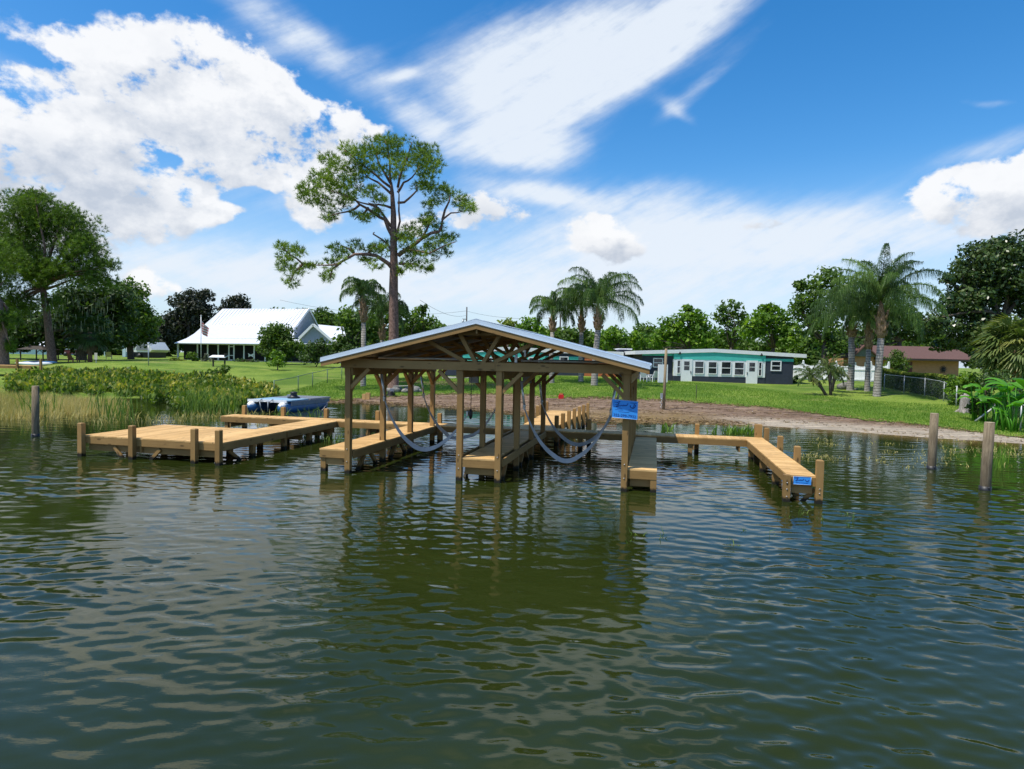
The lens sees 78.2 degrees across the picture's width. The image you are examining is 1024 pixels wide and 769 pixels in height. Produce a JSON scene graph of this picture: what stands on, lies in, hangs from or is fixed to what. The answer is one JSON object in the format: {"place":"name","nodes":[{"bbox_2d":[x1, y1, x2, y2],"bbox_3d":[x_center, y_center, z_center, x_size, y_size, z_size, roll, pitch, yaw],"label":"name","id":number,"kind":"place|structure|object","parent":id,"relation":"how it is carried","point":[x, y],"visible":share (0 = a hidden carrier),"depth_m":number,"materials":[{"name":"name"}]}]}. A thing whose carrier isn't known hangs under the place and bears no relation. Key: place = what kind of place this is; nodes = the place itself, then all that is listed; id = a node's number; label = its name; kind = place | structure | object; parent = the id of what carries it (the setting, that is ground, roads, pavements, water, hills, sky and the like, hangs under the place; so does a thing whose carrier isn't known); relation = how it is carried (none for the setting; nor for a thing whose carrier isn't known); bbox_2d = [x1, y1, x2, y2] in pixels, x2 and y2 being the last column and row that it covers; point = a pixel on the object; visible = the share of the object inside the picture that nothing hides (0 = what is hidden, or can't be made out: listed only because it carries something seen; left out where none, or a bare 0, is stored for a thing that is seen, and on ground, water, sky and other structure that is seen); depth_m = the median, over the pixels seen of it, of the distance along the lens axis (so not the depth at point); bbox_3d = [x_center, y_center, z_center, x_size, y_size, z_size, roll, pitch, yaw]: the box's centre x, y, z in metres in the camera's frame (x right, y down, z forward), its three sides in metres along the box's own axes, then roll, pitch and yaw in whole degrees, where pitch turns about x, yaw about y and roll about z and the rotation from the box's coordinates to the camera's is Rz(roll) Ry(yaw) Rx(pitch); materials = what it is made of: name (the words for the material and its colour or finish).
{"place":"outdoors","nodes":[
{"label":"outdoors","id":0,"kind":"place"},
{"bbox_2d":[0,398,1023,768],"bbox_3d":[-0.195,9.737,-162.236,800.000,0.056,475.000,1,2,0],"label":"water","id":1,"kind":"structure","parent":0,"point":[272,606],"depth_m":7.61,"materials":[{"name":"liquid"}]},
{"bbox_2d":[31,386,39,436],"bbox_3d":[-16.316,1.664,21.570,0.254,3.234,0.250,-1,3,-40],"label":"mooring piling","id":2,"kind":"object","parent":1,"relation":"in","point":[35,420],"visible":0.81,"depth_m":21.46,"materials":[{"name":"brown wood"}]},
{"bbox_2d":[0,383,129,420],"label":"golden grass","id":3,"kind":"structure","parent":1,"relation":"on","point":[77,405],"depth_m":30.69,"materials":[{"name":"beige plant"}]},
{"bbox_2d":[7,379,253,420],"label":"tall reeds","id":4,"kind":"object","parent":1,"relation":"in","point":[199,407],"visible":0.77,"depth_m":29.98,"materials":[{"name":"green plant"}]},
{"bbox_2d":[1,408,276,426],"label":"short reeds","id":5,"kind":"object","parent":1,"relation":"in","point":[182,417],"visible":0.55,"depth_m":27.18,"materials":[{"name":"green plant"}]},
{"bbox_2d":[77,420,336,465],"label":"sun deck","id":6,"kind":"structure","parent":1,"relation":"in","point":[194,443],"depth_m":17.77,"materials":[{"name":"beige wood"}]},
{"bbox_2d":[247,392,329,412],"bbox_3d":[-11.630,0.919,34.006,3.491,1.062,4.375,2,2,15],"label":"pontoon boat","id":7,"kind":"object","parent":1,"relation":"on","point":[292,401],"visible":0.88,"depth_m":33.28,"materials":[{"name":"blue metal"}]},
{"bbox_2d":[273,403,331,417],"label":"tall reeds","id":8,"kind":"object","parent":1,"relation":"in","point":[278,414],"visible":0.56,"depth_m":28.15,"materials":[{"name":"green plant"}]},
{"bbox_2d":[298,431,344,442],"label":"short reeds","id":9,"kind":"object","parent":1,"relation":"in","point":[328,440],"visible":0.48,"depth_m":21.73,"materials":[{"name":"green plant"}]},
{"bbox_2d":[221,405,745,454],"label":"cross walkway","id":10,"kind":"structure","parent":1,"relation":"in","point":[692,441],"depth_m":21.85,"materials":[{"name":"brown wood"}]},
{"bbox_2d":[319,319,656,492],"bbox_3d":[-0.103,0.881,18.389,8.491,5.110,7.486,2,2,13],"label":"boathouse","id":11,"kind":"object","parent":1,"relation":"in","point":[472,337],"visible":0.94,"depth_m":15.92,"materials":[{"name":"wood"},{"name":"galvanised steel"}]},
{"bbox_2d":[378,356,495,451],"bbox_3d":[-2.023,0.532,18.547,2.830,2.644,3.674,2,2,13],"label":"boat lift","id":12,"kind":"object","parent":11,"relation":"hanging from","point":[469,413],"visible":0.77,"depth_m":17.05,"materials":[{"name":"metal"}]},
{"bbox_2d":[515,350,620,462],"bbox_3d":[1.422,0.550,17.367,3.017,2.884,4.450,2,2,13],"label":"lift","id":13,"kind":"object","parent":11,"relation":"hanging from","point":[595,438],"visible":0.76,"depth_m":16.16,"materials":[{"name":"metal"}]},
{"bbox_2d":[612,399,637,419],"bbox_3d":[2.565,0.568,14.320,0.584,0.460,0.060,2,2,13],"label":"sign","id":14,"kind":"object","parent":11,"relation":"attached to","point":[625,409],"visible":1,"depth_m":14.30,"materials":[{"name":"blue plastic"}]},
{"bbox_2d":[520,401,589,443],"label":"shore walkway","id":15,"kind":"structure","parent":1,"relation":"in","point":[563,419],"depth_m":25.72,"materials":[{"name":"brown wood"}]},
{"bbox_2d":[661,422,753,433],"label":"water plants","id":16,"kind":"object","parent":1,"relation":"in","point":[735,429],"visible":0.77,"depth_m":26.72,"materials":[{"name":"green plant"}]},
{"bbox_2d":[626,509,890,555],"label":"green sprigs","id":17,"kind":"object","parent":1,"relation":"in","point":[853,518],"visible":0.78,"depth_m":11.79,"materials":[{"name":"green plant"}]},
{"bbox_2d":[744,424,823,503],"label":"finger pier","id":18,"kind":"structure","parent":1,"relation":"in","point":[781,465],"depth_m":15.31,"materials":[{"name":"wood"}]},
{"bbox_2d":[793,476,810,484],"bbox_3d":[6.287,2.082,13.647,0.364,0.178,0.021,2,2,13],"label":"sign","id":19,"kind":"object","parent":18,"relation":"attached to","point":[799,480],"visible":1,"depth_m":13.65,"materials":[{"name":"blue plastic"}]},
{"bbox_2d":[796,438,1023,468],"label":"yellow reeds","id":20,"kind":"object","parent":1,"relation":"in","point":[913,455],"visible":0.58,"depth_m":21.65,"materials":[{"name":"green plant"}]},
{"bbox_2d":[926,413,938,469],"bbox_3d":[12.320,2.409,18.496,0.254,3.144,0.250,3,3,40],"label":"mooring piling","id":21,"kind":"object","parent":1,"relation":"in","point":[932,443],"visible":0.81,"depth_m":18.38,"materials":[{"name":"brown wood"}]},
{"bbox_2d":[978,422,994,490],"bbox_3d":[11.627,2.506,15.479,0.263,3.174,0.257,-1,3,-40],"label":"mooring piling","id":22,"kind":"object","parent":1,"relation":"in","point":[987,458],"visible":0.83,"depth_m":15.36,"materials":[{"name":"brown wood"}]},
{"bbox_2d":[993,443,1016,469],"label":"green reeds","id":23,"kind":"object","parent":1,"relation":"in","point":[1002,460],"visible":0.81,"depth_m":18.98,"materials":[{"name":"green plant"}]},
{"bbox_2d":[0,352,1023,437],"bbox_3d":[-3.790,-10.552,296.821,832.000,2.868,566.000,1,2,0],"label":"lawn","id":24,"kind":"structure","parent":0,"point":[259,371],"depth_m":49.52,"materials":[{"name":"green plant"}]},
{"bbox_2d":[0,236,33,364],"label":"pine tree","id":25,"kind":"object","parent":24,"relation":"on","point":[7,321],"visible":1,"depth_m":59.88,"materials":[{"name":"green plant"}]},
{"bbox_2d":[0,359,41,371],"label":"dock","id":26,"kind":"object","parent":24,"relation":"on","point":[17,365],"visible":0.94,"depth_m":49.98,"materials":[{"name":"brown wood"}]},
{"bbox_2d":[19,361,52,365],"bbox_3d":[-44.007,-1.893,58.008,2.804,0.456,0.760,0,3,-29],"label":"kayak","id":27,"kind":"object","parent":24,"relation":"on","point":[34,363],"visible":0.79,"depth_m":57.77,"materials":[{"name":"white paint"}]},
{"bbox_2d":[19,346,59,360],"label":"picnic table","id":28,"kind":"object","parent":24,"relation":"on","point":[40,348],"visible":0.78,"depth_m":72.10,"materials":[{"name":"brown wood"}]},
{"bbox_2d":[9,344,87,354],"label":"metal building","id":29,"kind":"structure","parent":24,"relation":"on","point":[34,352],"depth_m":111.94,"materials":[{"name":"white paint"}]},
{"bbox_2d":[0,185,124,362],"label":"pine tree","id":30,"kind":"object","parent":24,"relation":"on","point":[36,218],"visible":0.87,"depth_m":64.64,"materials":[{"name":"green plant"}]},
{"bbox_2d":[7,276,142,359],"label":"oak tree","id":31,"kind":"object","parent":24,"relation":"on","point":[122,299],"visible":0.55,"depth_m":74.57,"materials":[{"name":"green plant"}]},
{"bbox_2d":[60,311,115,362],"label":"oak tree","id":32,"kind":"object","parent":24,"relation":"on","point":[90,343],"visible":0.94,"depth_m":67.22,"materials":[{"name":"green plant"}]},
{"bbox_2d":[92,347,180,355],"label":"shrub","id":33,"kind":"object","parent":24,"relation":"on","point":[115,351],"visible":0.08,"depth_m":126.46,"materials":[{"name":"green plant"}]},
{"bbox_2d":[113,275,164,358],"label":"oak tree","id":34,"kind":"object","parent":24,"relation":"on","point":[149,332],"visible":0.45,"depth_m":83.39,"materials":[{"name":"green plant"}]},
{"bbox_2d":[126,342,168,357],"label":"travel trailer","id":35,"kind":"object","parent":24,"relation":"on","point":[159,350],"visible":0.55,"depth_m":96.83,"materials":[{"name":"white paint"}]},
{"bbox_2d":[154,287,217,349],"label":"oak tree","id":36,"kind":"object","parent":24,"relation":"on","point":[184,316],"visible":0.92,"depth_m":116.46,"materials":[{"name":"green plant"}]},
{"bbox_2d":[185,351,199,360],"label":"shrub","id":37,"kind":"object","parent":24,"relation":"on","point":[190,355],"visible":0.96,"depth_m":79.68,"materials":[{"name":"green plant"}]},
{"bbox_2d":[200,315,208,336],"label":"flagpole","id":38,"kind":"object","parent":24,"relation":"on","point":[205,329],"visible":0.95,"depth_m":79.86,"materials":[{"name":"white paint"}]},
{"bbox_2d":[207,364,230,374],"bbox_3d":[-24.213,-0.902,52.110,2.147,1.669,1.394,1,2,0],"label":"shrub","id":39,"kind":"object","parent":24,"relation":"on","point":[225,368],"visible":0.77,"depth_m":51.90,"materials":[{"name":"green plant"}]},
{"bbox_2d":[209,353,228,366],"bbox_3d":[-27.921,-2.252,59.981,1.550,1.450,0.800,1,2,0],"label":"fish table","id":40,"kind":"object","parent":24,"relation":"on","point":[225,355],"visible":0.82,"depth_m":59.93,"materials":[{"name":"white plastic"}]},
{"bbox_2d":[215,292,251,313],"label":"oak tree","id":41,"kind":"object","parent":24,"relation":"on","point":[236,301],"visible":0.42,"depth_m":123.81,"materials":[{"name":"green plant"}]},
{"bbox_2d":[174,308,344,362],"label":"house","id":42,"kind":"structure","parent":24,"relation":"on","point":[232,333],"depth_m":89.26,"materials":[{"name":"white metal"}]},
{"bbox_2d":[263,349,286,369],"bbox_3d":[-23.268,-2.311,61.825,2.204,2.447,2.219,-1,3,-35],"label":"shrub","id":43,"kind":"object","parent":24,"relation":"on","point":[276,355],"visible":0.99,"depth_m":61.79,"materials":[{"name":"green plant"}]},
{"bbox_2d":[255,321,305,362],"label":"shrub","id":44,"kind":"object","parent":24,"relation":"on","point":[276,336],"visible":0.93,"depth_m":75.14,"materials":[{"name":"green plant"}]},
{"bbox_2d":[274,366,341,393],"bbox_3d":[-15.105,-0.460,50.296,0.660,2.439,17.620,1,2,4],"label":"chain link fence","id":45,"kind":"object","parent":24,"relation":"on","point":[308,379],"visible":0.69,"depth_m":48.50,"materials":[{"name":"grey metal"}]},
{"bbox_2d":[270,304,357,326],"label":"oak tree","id":46,"kind":"object","parent":24,"relation":"on","point":[322,317],"visible":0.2,"depth_m":123.23,"materials":[{"name":"green plant"}]},
{"bbox_2d":[295,336,350,366],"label":"shrub","id":47,"kind":"object","parent":24,"relation":"on","point":[317,351],"visible":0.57,"depth_m":71.44,"materials":[{"name":"green plant"}]},
{"bbox_2d":[338,342,358,352],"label":"shrub","id":48,"kind":"object","parent":24,"relation":"on","point":[347,347],"visible":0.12,"depth_m":69.61,"materials":[{"name":"green plant"}]},
{"bbox_2d":[324,308,388,353],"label":"oak tree","id":49,"kind":"object","parent":24,"relation":"on","point":[346,318],"visible":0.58,"depth_m":71.25,"materials":[{"name":"green plant"}]},
{"bbox_2d":[339,276,385,385],"bbox_3d":[-11.841,-4.057,50.013,3.620,9.029,3.267,2,3,25],"label":"queen palm","id":50,"kind":"object","parent":24,"relation":"on","point":[362,289],"visible":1,"depth_m":49.56,"materials":[{"name":"green plant"}]},
{"bbox_2d":[273,130,479,387],"bbox_3d":[-10.036,-8.853,45.593,15.453,19.372,4.971,1,2,0],"label":"pine tree","id":51,"kind":"object","parent":24,"relation":"on","point":[427,221],"visible":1,"depth_m":45.07,"materials":[{"name":"green plant"}]},
{"bbox_2d":[351,292,410,341],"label":"queen palm","id":52,"kind":"object","parent":24,"relation":"on","point":[381,314],"visible":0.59,"depth_m":53.40,"materials":[{"name":"green plant"}]},
{"bbox_2d":[387,385,421,392],"bbox_3d":[-7.862,0.337,45.961,2.654,0.637,1.564,1,2,0],"label":"rock pile","id":53,"kind":"object","parent":24,"relation":"on","point":[405,389],"visible":0.52,"depth_m":45.42,"materials":[{"name":"stone"}]},
{"bbox_2d":[398,304,439,337],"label":"oak tree","id":54,"kind":"object","parent":24,"relation":"on","point":[429,323],"visible":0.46,"depth_m":73.35,"materials":[{"name":"green plant"}]},
{"bbox_2d":[497,317,516,346],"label":"oak tree","id":55,"kind":"object","parent":24,"relation":"on","point":[507,322],"visible":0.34,"depth_m":91.41,"materials":[{"name":"green plant"}]},
{"bbox_2d":[29,316,1007,368],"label":"distant woods","id":56,"kind":"object","parent":24,"relation":"on","point":[803,347],"visible":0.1,"depth_m":127.59,"materials":[{"name":"green plant"}]},
{"bbox_2d":[514,315,549,347],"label":"oak tree","id":57,"kind":"object","parent":24,"relation":"on","point":[527,324],"visible":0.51,"depth_m":87.13,"materials":[{"name":"green plant"}]},
{"bbox_2d":[529,290,577,382],"bbox_3d":[3.126,-3.478,48.805,3.804,7.384,3.796,1,2,0],"label":"queen palm","id":58,"kind":"object","parent":24,"relation":"on","point":[547,305],"visible":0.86,"depth_m":48.68,"materials":[{"name":"green plant"}]},
{"bbox_2d":[549,325,600,347],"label":"oak tree","id":59,"kind":"object","parent":24,"relation":"on","point":[569,335],"visible":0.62,"depth_m":94.96,"materials":[{"name":"green plant"}]},
{"bbox_2d":[555,287,606,381],"bbox_3d":[5.388,-3.894,49.892,4.532,8.026,4.048,1,2,0],"label":"queen palm","id":60,"kind":"object","parent":24,"relation":"on","point":[581,323],"visible":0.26,"depth_m":49.70,"materials":[{"name":"green plant"}]},
{"bbox_2d":[551,266,643,385],"bbox_3d":[6.593,-4.136,47.633,6.732,9.078,6.580,0,3,-27],"label":"queen palm","id":61,"kind":"object","parent":24,"relation":"on","point":[594,292],"visible":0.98,"depth_m":46.90,"materials":[{"name":"green plant"}]},
{"bbox_2d":[590,324,649,350],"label":"oak tree","id":62,"kind":"object","parent":24,"relation":"on","point":[612,333],"visible":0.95,"depth_m":91.28,"materials":[{"name":"green plant"}]},
{"bbox_2d":[442,347,806,384],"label":"house","id":63,"kind":"structure","parent":24,"relation":"on","point":[727,366],"depth_m":52.84,"materials":[{"name":"blue paint"}]},
{"bbox_2d":[653,358,662,366],"bbox_3d":[12.325,-1.836,53.169,0.841,0.799,0.070,1,2,1],"label":"window","id":64,"kind":"structure","parent":63,"relation":"in","point":[656,361],"depth_m":53.16,"materials":[{"name":"white glass"}]},
{"bbox_2d":[681,359,692,380],"bbox_3d":[14.641,-1.092,52.836,0.925,2.050,0.090,1,2,1],"label":"door","id":65,"kind":"structure","parent":63,"relation":"in","point":[686,364],"depth_m":52.83,"materials":[{"name":"white paint"}]},
{"bbox_2d":[694,361,703,373],"bbox_3d":[15.700,-1.434,52.839,0.799,1.073,0.070,1,2,1],"label":"window","id":66,"kind":"structure","parent":63,"relation":"in","point":[699,365],"depth_m":52.84,"materials":[{"name":"white glass"}]},
{"bbox_2d":[708,361,716,373],"bbox_3d":[16.814,-1.402,52.828,0.757,1.052,0.070,1,2,1],"label":"window","id":67,"kind":"structure","parent":63,"relation":"in","point":[712,366],"depth_m":52.83,"materials":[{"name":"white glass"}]},
{"bbox_2d":[721,361,730,374],"bbox_3d":[17.950,-1.381,52.816,0.841,1.094,0.070,1,2,1],"label":"window","id":68,"kind":"structure","parent":63,"relation":"in","point":[725,366],"depth_m":52.81,"materials":[{"name":"white glass"}]},
{"bbox_2d":[734,362,744,374],"bbox_3d":[19.042,-1.328,52.807,0.841,1.115,0.070,1,2,1],"label":"window","id":69,"kind":"structure","parent":63,"relation":"in","point":[738,366],"depth_m":52.80,"materials":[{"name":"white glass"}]},
{"bbox_2d":[746,360,757,383],"bbox_3d":[20.098,-0.981,52.786,0.947,2.050,0.091,1,2,0],"label":"door","id":70,"kind":"structure","parent":63,"relation":"in","point":[751,366],"depth_m":52.77,"materials":[{"name":"white paint"}]},
{"bbox_2d":[771,361,781,370],"bbox_3d":[22.140,-1.560,52.824,0.883,0.862,0.070,1,2,1],"label":"window","id":71,"kind":"structure","parent":63,"relation":"in","point":[775,365],"depth_m":52.81,"materials":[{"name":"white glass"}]},
{"bbox_2d":[658,364,667,382],"bbox_3d":[12.122,-0.813,50.675,0.720,1.600,0.350,1,2,0],"label":"privacy screen","id":72,"kind":"object","parent":24,"relation":"on","point":[660,373],"visible":0.57,"depth_m":50.50,"materials":[{"name":"white paint"}]},
{"bbox_2d":[644,303,723,349],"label":"oak tree","id":73,"kind":"object","parent":24,"relation":"on","point":[696,329],"visible":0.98,"depth_m":81.09,"materials":[{"name":"green plant"}]},
{"bbox_2d":[710,299,750,349],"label":"oak tree","id":74,"kind":"object","parent":24,"relation":"on","point":[726,321],"visible":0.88,"depth_m":87.38,"materials":[{"name":"green plant"}]},
{"bbox_2d":[732,302,804,351],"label":"oak tree","id":75,"kind":"object","parent":24,"relation":"on","point":[778,327],"visible":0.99,"depth_m":78.98,"materials":[{"name":"green plant"}]},
{"bbox_2d":[792,362,827,394],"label":"date palm","id":76,"kind":"object","parent":24,"relation":"on","point":[809,373],"visible":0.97,"depth_m":42.88,"materials":[{"name":"green plant"}]},
{"bbox_2d":[784,265,859,363],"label":"oak tree","id":77,"kind":"object","parent":24,"relation":"on","point":[800,305],"visible":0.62,"depth_m":71.23,"materials":[{"name":"green plant"}]},
{"bbox_2d":[811,354,851,394],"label":"date palm","id":78,"kind":"object","parent":24,"relation":"on","point":[830,372],"visible":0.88,"depth_m":42.88,"materials":[{"name":"green plant"}]},
{"bbox_2d":[822,365,849,391],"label":"date palm","id":79,"kind":"object","parent":24,"relation":"on","point":[834,379],"visible":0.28,"depth_m":45.64,"materials":[{"name":"green plant"}]},
{"bbox_2d":[793,360,889,381],"bbox_3d":[29.811,-1.158,57.977,8.481,2.080,0.190,2,3,29],"label":"vinyl fence","id":80,"kind":"object","parent":24,"relation":"on","point":[859,373],"visible":0.39,"depth_m":57.18,"materials":[{"name":"white paint"}]},
{"bbox_2d":[801,286,899,390],"bbox_3d":[25.376,-3.357,47.163,6.254,8.228,6.137,3,3,34],"label":"queen palm","id":81,"kind":"object","parent":24,"relation":"on","point":[852,334],"visible":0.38,"depth_m":46.78,"materials":[{"name":"green plant"}]},
{"bbox_2d":[840,302,903,391],"bbox_3d":[26.003,-2.647,45.991,3.826,6.966,3.930,1,2,0],"label":"queen palm","id":82,"kind":"object","parent":24,"relation":"on","point":[869,338],"visible":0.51,"depth_m":45.73,"materials":[{"name":"green plant"}]},
{"bbox_2d":[816,243,949,396],"bbox_3d":[24.742,-3.968,42.309,7.515,10.202,6.913,3,3,39],"label":"queen palm","id":83,"kind":"object","parent":24,"relation":"on","point":[890,289],"visible":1,"depth_m":42.00,"materials":[{"name":"green plant"}]},
{"bbox_2d":[831,306,945,354],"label":"oak tree","id":84,"kind":"object","parent":24,"relation":"on","point":[909,335],"visible":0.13,"depth_m":87.06,"materials":[{"name":"green plant"}]},
{"bbox_2d":[883,349,912,371],"bbox_3d":[37.894,-1.789,61.944,2.829,3.504,2.271,1,2,0],"label":"shrub","id":85,"kind":"object","parent":24,"relation":"on","point":[896,360],"visible":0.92,"depth_m":61.62,"materials":[{"name":"green plant"}]},
{"bbox_2d":[827,345,971,377],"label":"house","id":86,"kind":"structure","parent":24,"relation":"on","point":[924,359],"depth_m":72.94,"materials":[{"name":"brown paint"}]},
{"bbox_2d":[882,367,950,399],"bbox_3d":[28.735,-0.206,45.652,0.388,2.174,11.729,2,2,9],"label":"fence","id":87,"kind":"object","parent":24,"relation":"on","point":[890,372],"visible":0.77,"depth_m":44.23,"materials":[{"name":"black metal"}]},
{"bbox_2d":[884,374,957,406],"bbox_3d":[27.547,0.371,42.355,0.744,1.978,9.917,1,2,8],"label":"chain link fence","id":88,"kind":"object","parent":24,"relation":"on","point":[943,399],"visible":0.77,"depth_m":42.37,"materials":[{"name":"grey metal"}]},
{"bbox_2d":[895,228,1023,379],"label":"magnolia tree","id":89,"kind":"object","parent":24,"relation":"on","point":[976,292],"visible":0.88,"depth_m":50.83,"materials":[{"name":"green plant"}]},
{"bbox_2d":[954,393,969,412],"bbox_3d":[25.381,1.109,35.233,1.116,1.386,0.864,1,2,0],"label":"tree stump","id":90,"kind":"object","parent":24,"relation":"on","point":[964,401],"visible":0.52,"depth_m":35.15,"materials":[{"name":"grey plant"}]},
{"bbox_2d":[943,371,987,404],"bbox_3d":[27.263,0.371,37.959,2.684,2.426,1.630,1,2,0],"label":"shrub","id":91,"kind":"object","parent":24,"relation":"on","point":[965,379],"visible":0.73,"depth_m":37.86,"materials":[{"name":"green plant"}]},
{"bbox_2d":[953,383,1006,421],"bbox_3d":[23.962,0.918,32.080,2.652,1.948,2.188,1,2,0],"label":"banana plant","id":92,"kind":"object","parent":24,"relation":"on","point":[979,391],"visible":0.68,"depth_m":31.87,"materials":[{"name":"green plant"}]},
{"bbox_2d":[964,369,1013,417],"bbox_3d":[24.371,0.695,31.924,2.160,3.003,1.660,0,3,-28],"label":"shrub","id":93,"kind":"object","parent":24,"relation":"on","point":[1005,376],"visible":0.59,"depth_m":31.95,"materials":[{"name":"green plant"}]},
{"bbox_2d":[969,314,1023,401],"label":"fan palm","id":94,"kind":"object","parent":24,"relation":"on","point":[1005,334],"visible":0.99,"depth_m":35.61,"materials":[{"name":"green plant"}]},
{"bbox_2d":[975,385,1023,424],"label":"banana plant","id":95,"kind":"object","parent":24,"relation":"on","point":[1003,390],"visible":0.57,"depth_m":30.15,"materials":[{"name":"green plant"}]},
{"bbox_2d":[983,396,1023,431],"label":"banana plant","id":96,"kind":"object","parent":24,"relation":"on","point":[1005,422],"visible":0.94,"depth_m":28.02,"materials":[{"name":"green plant"}]},
{"bbox_2d":[984,377,1023,428],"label":"banana plant","id":97,"kind":"object","parent":24,"relation":"on","point":[1019,383],"visible":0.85,"depth_m":29.25,"materials":[{"name":"green plant"}]},
{"bbox_2d":[0,0,1023,367],"label":"sky","id":98,"kind":"structure","parent":0,"point":[706,152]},
{"bbox_2d":[331,370,1023,443],"bbox_3d":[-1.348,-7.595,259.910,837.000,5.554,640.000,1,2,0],"label":"ground","id":99,"kind":"structure","parent":0,"point":[867,425],"depth_m":33.47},
{"bbox_2d":[2,365,279,412],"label":"marsh plants","id":100,"kind":"object","parent":99,"relation":"on","point":[149,386],"visible":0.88,"depth_m":41.87,"materials":[{"name":"green plant"}]},
{"bbox_2d":[660,348,666,409],"bbox_3d":[8.522,-0.143,35.500,0.366,3.770,0.205,1,2,0],"label":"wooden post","id":101,"kind":"object","parent":99,"relation":"on","point":[663,396],"visible":0.93,"depth_m":35.46,"materials":[{"name":"wood"}]},
{"bbox_2d":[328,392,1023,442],"bbox_3d":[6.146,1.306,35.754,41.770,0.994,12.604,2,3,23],"label":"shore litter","id":102,"kind":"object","parent":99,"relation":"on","point":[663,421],"visible":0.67,"depth_m":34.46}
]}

